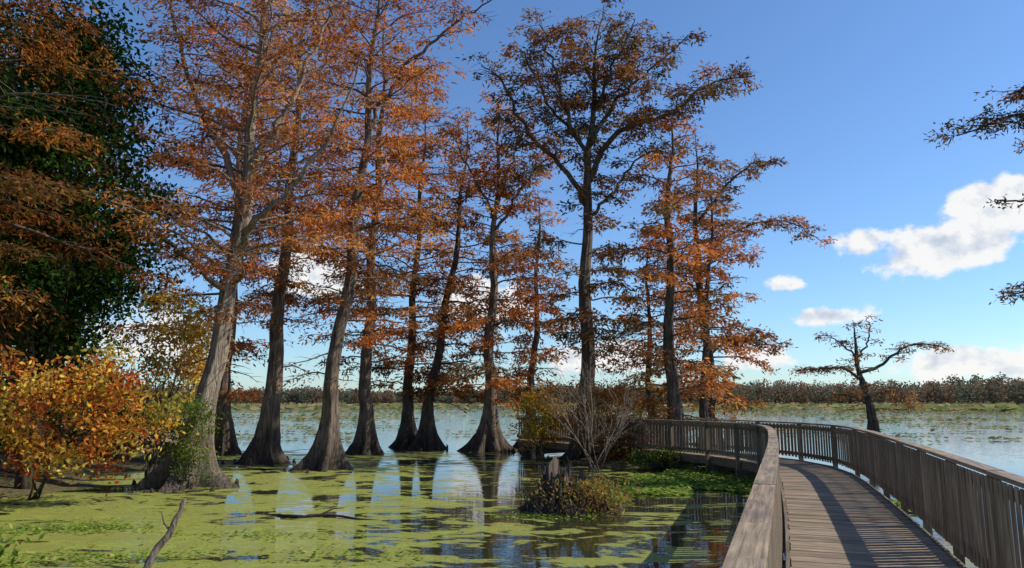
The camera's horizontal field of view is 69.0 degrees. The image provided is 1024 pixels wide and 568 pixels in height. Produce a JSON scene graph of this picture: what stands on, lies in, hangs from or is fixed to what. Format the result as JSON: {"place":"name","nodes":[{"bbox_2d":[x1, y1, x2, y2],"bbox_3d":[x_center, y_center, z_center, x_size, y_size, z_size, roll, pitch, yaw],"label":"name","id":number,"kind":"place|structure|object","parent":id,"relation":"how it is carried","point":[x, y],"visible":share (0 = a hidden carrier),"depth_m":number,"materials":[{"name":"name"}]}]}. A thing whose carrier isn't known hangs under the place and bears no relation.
{"place":"outdoors","nodes":[
{"label":"outdoors","id":0,"kind":"place"},
{"bbox_2d":[0,438,173,497],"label":"ground","id":1,"kind":"structure","parent":0,"point":[9,490],"depth_m":20.35,"materials":[{"name":"brown soil"}]},
{"bbox_2d":[0,3,160,472],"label":"broadleaf tree","id":2,"kind":"object","parent":1,"relation":"on","point":[106,331],"visible":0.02,"depth_m":20.37,"materials":[{"name":"green plant"}]},
{"bbox_2d":[0,361,178,463],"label":"shrub","id":3,"kind":"object","parent":1,"relation":"on","point":[86,434],"visible":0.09,"depth_m":24.17,"materials":[{"name":"orange plant"}]},
{"bbox_2d":[1,358,180,445],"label":"shrub","id":4,"kind":"object","parent":1,"relation":"on","point":[103,402],"visible":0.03,"depth_m":29.67,"materials":[{"name":"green plant"}]},
{"bbox_2d":[0,0,198,412],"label":"bald cypress tree","id":5,"kind":"object","parent":1,"relation":"on","point":[17,186],"visible":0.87,"depth_m":16.02,"materials":[{"name":"orange plant"}]},
{"bbox_2d":[0,335,198,499],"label":"maple sapling","id":6,"kind":"object","parent":1,"relation":"on","point":[105,380],"visible":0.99,"depth_m":15.64,"materials":[{"name":"orange plant"}]},
{"bbox_2d":[0,0,201,488],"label":"broadleaf tree","id":7,"kind":"object","parent":1,"relation":"on","point":[78,285],"visible":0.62,"depth_m":17.46,"materials":[{"name":"green plant"}]},
{"bbox_2d":[113,266,250,476],"bbox_3d":[-9.196,2.440,20.481,3.415,5.940,2.795,-4,-10,22],"label":"maple sapling","id":8,"kind":"object","parent":1,"relation":"on","point":[193,332],"visible":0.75,"depth_m":20.34,"materials":[{"name":"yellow plant"}]},
{"bbox_2d":[135,405,239,463],"bbox_3d":[-11.211,5.120,25.313,3.283,2.338,2.502,-3,-9,16],"label":"shrub","id":9,"kind":"object","parent":1,"relation":"on","point":[169,447],"visible":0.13,"depth_m":25.30,"materials":[{"name":"green plant"}]},
{"bbox_2d":[100,0,316,455],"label":"bald cypress tree","id":10,"kind":"object","parent":1,"relation":"on","point":[230,446],"visible":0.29,"depth_m":29.91,"materials":[{"name":"brown plant"}]},
{"bbox_2d":[62,0,407,492],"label":"bald cypress tree","id":11,"kind":"object","parent":1,"relation":"on","point":[245,223],"visible":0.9,"depth_m":19.64,"materials":[{"name":"orange plant"}]},
{"bbox_2d":[191,0,406,466],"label":"bald cypress tree","id":12,"kind":"object","parent":1,"relation":"on","point":[264,447],"visible":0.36,"depth_m":25.79,"materials":[{"name":"brown plant"}]},
{"bbox_2d":[0,406,1023,567],"bbox_3d":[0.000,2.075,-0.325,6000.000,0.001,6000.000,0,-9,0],"label":"lake water","id":13,"kind":"structure","parent":0,"point":[426,501],"depth_m":14.30,"materials":[{"name":"green liquid"}]},
{"bbox_2d":[0,523,57,567],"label":"marsh plant","id":14,"kind":"object","parent":13,"relation":"in","point":[3,552],"visible":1,"depth_m":9.42,"materials":[{"name":"green plant"}]},
{"bbox_2d":[143,499,186,567],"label":"driftwood branch","id":15,"kind":"object","parent":13,"relation":"on","point":[159,545],"visible":1,"depth_m":9.52,"materials":[{"name":"grey wood"}]},
{"bbox_2d":[156,393,227,487],"bbox_3d":[-7.737,3.837,18.023,1.550,2.413,1.415,4,-10,-26],"label":"vine shrub","id":16,"kind":"object","parent":13,"relation":"in","point":[186,454],"visible":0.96,"depth_m":18.01,"materials":[{"name":"green plant"}]},
{"bbox_2d":[264,507,375,519],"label":"driftwood branch","id":17,"kind":"object","parent":13,"relation":"on","point":[323,514],"visible":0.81,"depth_m":13.55,"materials":[{"name":"brown wood"}]},
{"bbox_2d":[262,0,477,454],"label":"bald cypress tree","id":18,"kind":"object","parent":13,"relation":"on","point":[365,441],"visible":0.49,"depth_m":30.39,"materials":[{"name":"brown plant"}]},
{"bbox_2d":[265,0,495,471],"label":"bald cypress tree","id":19,"kind":"object","parent":13,"relation":"on","point":[326,453],"visible":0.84,"depth_m":24.26,"materials":[{"name":"brown plant"}]},
{"bbox_2d":[131,444,669,492],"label":"cypress knees","id":20,"kind":"object","parent":13,"relation":"on","point":[181,487],"visible":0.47,"depth_m":24.13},
{"bbox_2d":[319,94,497,447],"bbox_3d":[-4.755,-0.973,35.327,8.510,17.653,8.049,0,-9,0],"label":"bald cypress tree","id":21,"kind":"object","parent":13,"relation":"on","point":[406,433],"visible":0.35,"depth_m":34.78,"materials":[{"name":"orange plant"}]},
{"bbox_2d":[0,467,910,567],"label":"floating plants","id":22,"kind":"object","parent":13,"relation":"on","point":[683,478],"visible":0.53,"depth_m":16.33,"materials":[{"name":"green plant"}]},
{"bbox_2d":[391,108,530,449],"bbox_3d":[-2.404,-0.329,34.433,7.018,16.105,6.155,0,-9,0],"label":"bald cypress tree","id":23,"kind":"object","parent":13,"relation":"on","point":[427,436],"visible":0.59,"depth_m":33.92,"materials":[{"name":"orange plant"}]},
{"bbox_2d":[421,90,577,452],"bbox_3d":[-0.483,-0.706,32.418,6.675,16.226,5.977,0,-9,0],"label":"bald cypress tree","id":24,"kind":"object","parent":13,"relation":"on","point":[488,436],"visible":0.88,"depth_m":32.41,"materials":[{"name":"brown plant"}]},
{"bbox_2d":[4,372,1023,404],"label":"distant tree line","id":25,"kind":"object","parent":13,"relation":"on","point":[992,391],"visible":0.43,"depth_m":326.95,"materials":[{"name":"brown plant"}]},
{"bbox_2d":[480,187,580,447],"bbox_3d":[1.004,1.583,34.997,5.051,12.500,4.752,-8,-12,42],"label":"bald cypress tree","id":26,"kind":"object","parent":13,"relation":"on","point":[530,372],"visible":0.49,"depth_m":34.63,"materials":[{"name":"brown plant"}]},
{"bbox_2d":[500,380,574,455],"bbox_3d":[1.092,5.218,28.547,2.591,3.054,2.540,8,-12,-41],"label":"yellow shrub","id":27,"kind":"object","parent":13,"relation":"on","point":[535,432],"visible":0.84,"depth_m":28.41,"materials":[{"name":"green plant"}]},
{"bbox_2d":[56,401,1023,442],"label":"lily pads","id":28,"kind":"object","parent":13,"relation":"on","point":[932,406],"visible":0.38,"depth_m":146.58,"materials":[{"name":"green plant"}]},
{"bbox_2d":[510,456,648,516],"bbox_3d":[1.109,3.972,14.413,3.039,1.311,2.256,0,-9,0],"label":"shrub","id":29,"kind":"object","parent":13,"relation":"in","point":[578,495],"visible":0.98,"depth_m":14.09,"materials":[{"name":"brown plant"}]},
{"bbox_2d":[539,348,649,471],"bbox_3d":[2.619,3.818,22.953,3.736,3.793,3.141,7,-11,-38],"label":"bare shrub","id":30,"kind":"object","parent":13,"relation":"on","point":[587,428],"visible":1,"depth_m":22.49,"materials":[{"name":"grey plant"}]},
{"bbox_2d":[568,455,667,467],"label":"mud bank","id":31,"kind":"structure","parent":13,"relation":"in","point":[612,463],"depth_m":24.41,"materials":[{"name":"brown soil"}]},
{"bbox_2d":[455,0,761,459],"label":"bald cypress tree","id":32,"kind":"object","parent":31,"relation":"on","point":[585,193],"visible":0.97,"depth_m":28.95,"materials":[{"name":"brown plant"}]},
{"bbox_2d":[548,372,676,462],"bbox_3d":[3.428,4.575,25.271,4.468,3.211,3.178,0,-9,0],"label":"brown shrub","id":33,"kind":"object","parent":31,"relation":"on","point":[598,394],"visible":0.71,"depth_m":24.93,"materials":[{"name":"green plant"}]},
{"bbox_2d":[609,412,709,445],"bbox_3d":[5.189,5.409,26.848,3.738,2.048,2.826,0,-9,0],"label":"brown shrub","id":34,"kind":"object","parent":31,"relation":"on","point":[652,428],"visible":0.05,"depth_m":26.56,"materials":[{"name":"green plant"}]},
{"bbox_2d":[591,105,764,460],"bbox_3d":[5.550,-0.123,26.038,5.018,13.100,5.357,5,-10,-28],"label":"bald cypress tree","id":35,"kind":"object","parent":31,"relation":"on","point":[674,378],"visible":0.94,"depth_m":25.96,"materials":[{"name":"orange plant"}]},
{"bbox_2d":[600,228,691,432],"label":"bald cypress tree","id":36,"kind":"object","parent":13,"relation":"on","point":[648,309],"visible":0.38,"depth_m":35.97,"materials":[{"name":"orange plant"}]},
{"bbox_2d":[620,442,705,469],"bbox_3d":[4.842,5.293,22.890,3.076,1.042,1.629,0,-9,0],"label":"green shrub","id":37,"kind":"object","parent":13,"relation":"in","point":[657,456],"visible":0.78,"depth_m":22.82,"materials":[{"name":"green plant"}]},
{"bbox_2d":[651,156,776,449],"bbox_3d":[8.239,0.894,31.292,5.142,12.716,4.547,0,-9,0],"label":"bald cypress tree","id":38,"kind":"object","parent":13,"relation":"on","point":[703,407],"visible":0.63,"depth_m":31.14,"materials":[{"name":"orange plant"}]},
{"bbox_2d":[634,133,837,443],"bbox_3d":[10.828,0.254,36.931,9.682,15.725,6.481,4,-10,-26],"label":"bald cypress tree","id":39,"kind":"object","parent":13,"relation":"on","point":[736,347],"visible":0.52,"depth_m":36.34,"materials":[{"name":"orange plant"}]},
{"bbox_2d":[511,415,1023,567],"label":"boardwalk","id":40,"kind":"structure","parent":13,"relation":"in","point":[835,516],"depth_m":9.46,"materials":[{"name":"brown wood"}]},
{"bbox_2d":[788,314,953,436],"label":"bald cypress tree","id":41,"kind":"object","parent":13,"relation":"on","point":[872,422],"visible":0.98,"depth_m":39.67,"materials":[{"name":"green plant"}]},
{"bbox_2d":[922,82,1023,305],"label":"bald cypress tree","id":42,"kind":"object","parent":13,"relation":"on","point":[985,123],"visible":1,"depth_m":21.17,"materials":[{"name":"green plant"}]},
{"bbox_2d":[0,0,1023,391],"label":"sky","id":43,"kind":"structure","parent":0,"point":[849,94],"materials":[{"name":"blue"}]},
{"bbox_2d":[146,402,1023,405],"bbox_3d":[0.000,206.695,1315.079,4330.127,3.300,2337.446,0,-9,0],"label":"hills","id":44,"kind":"structure","parent":0,"point":[683,404],"depth_m":333.06,"materials":[{"name":"plant"}]}
]}

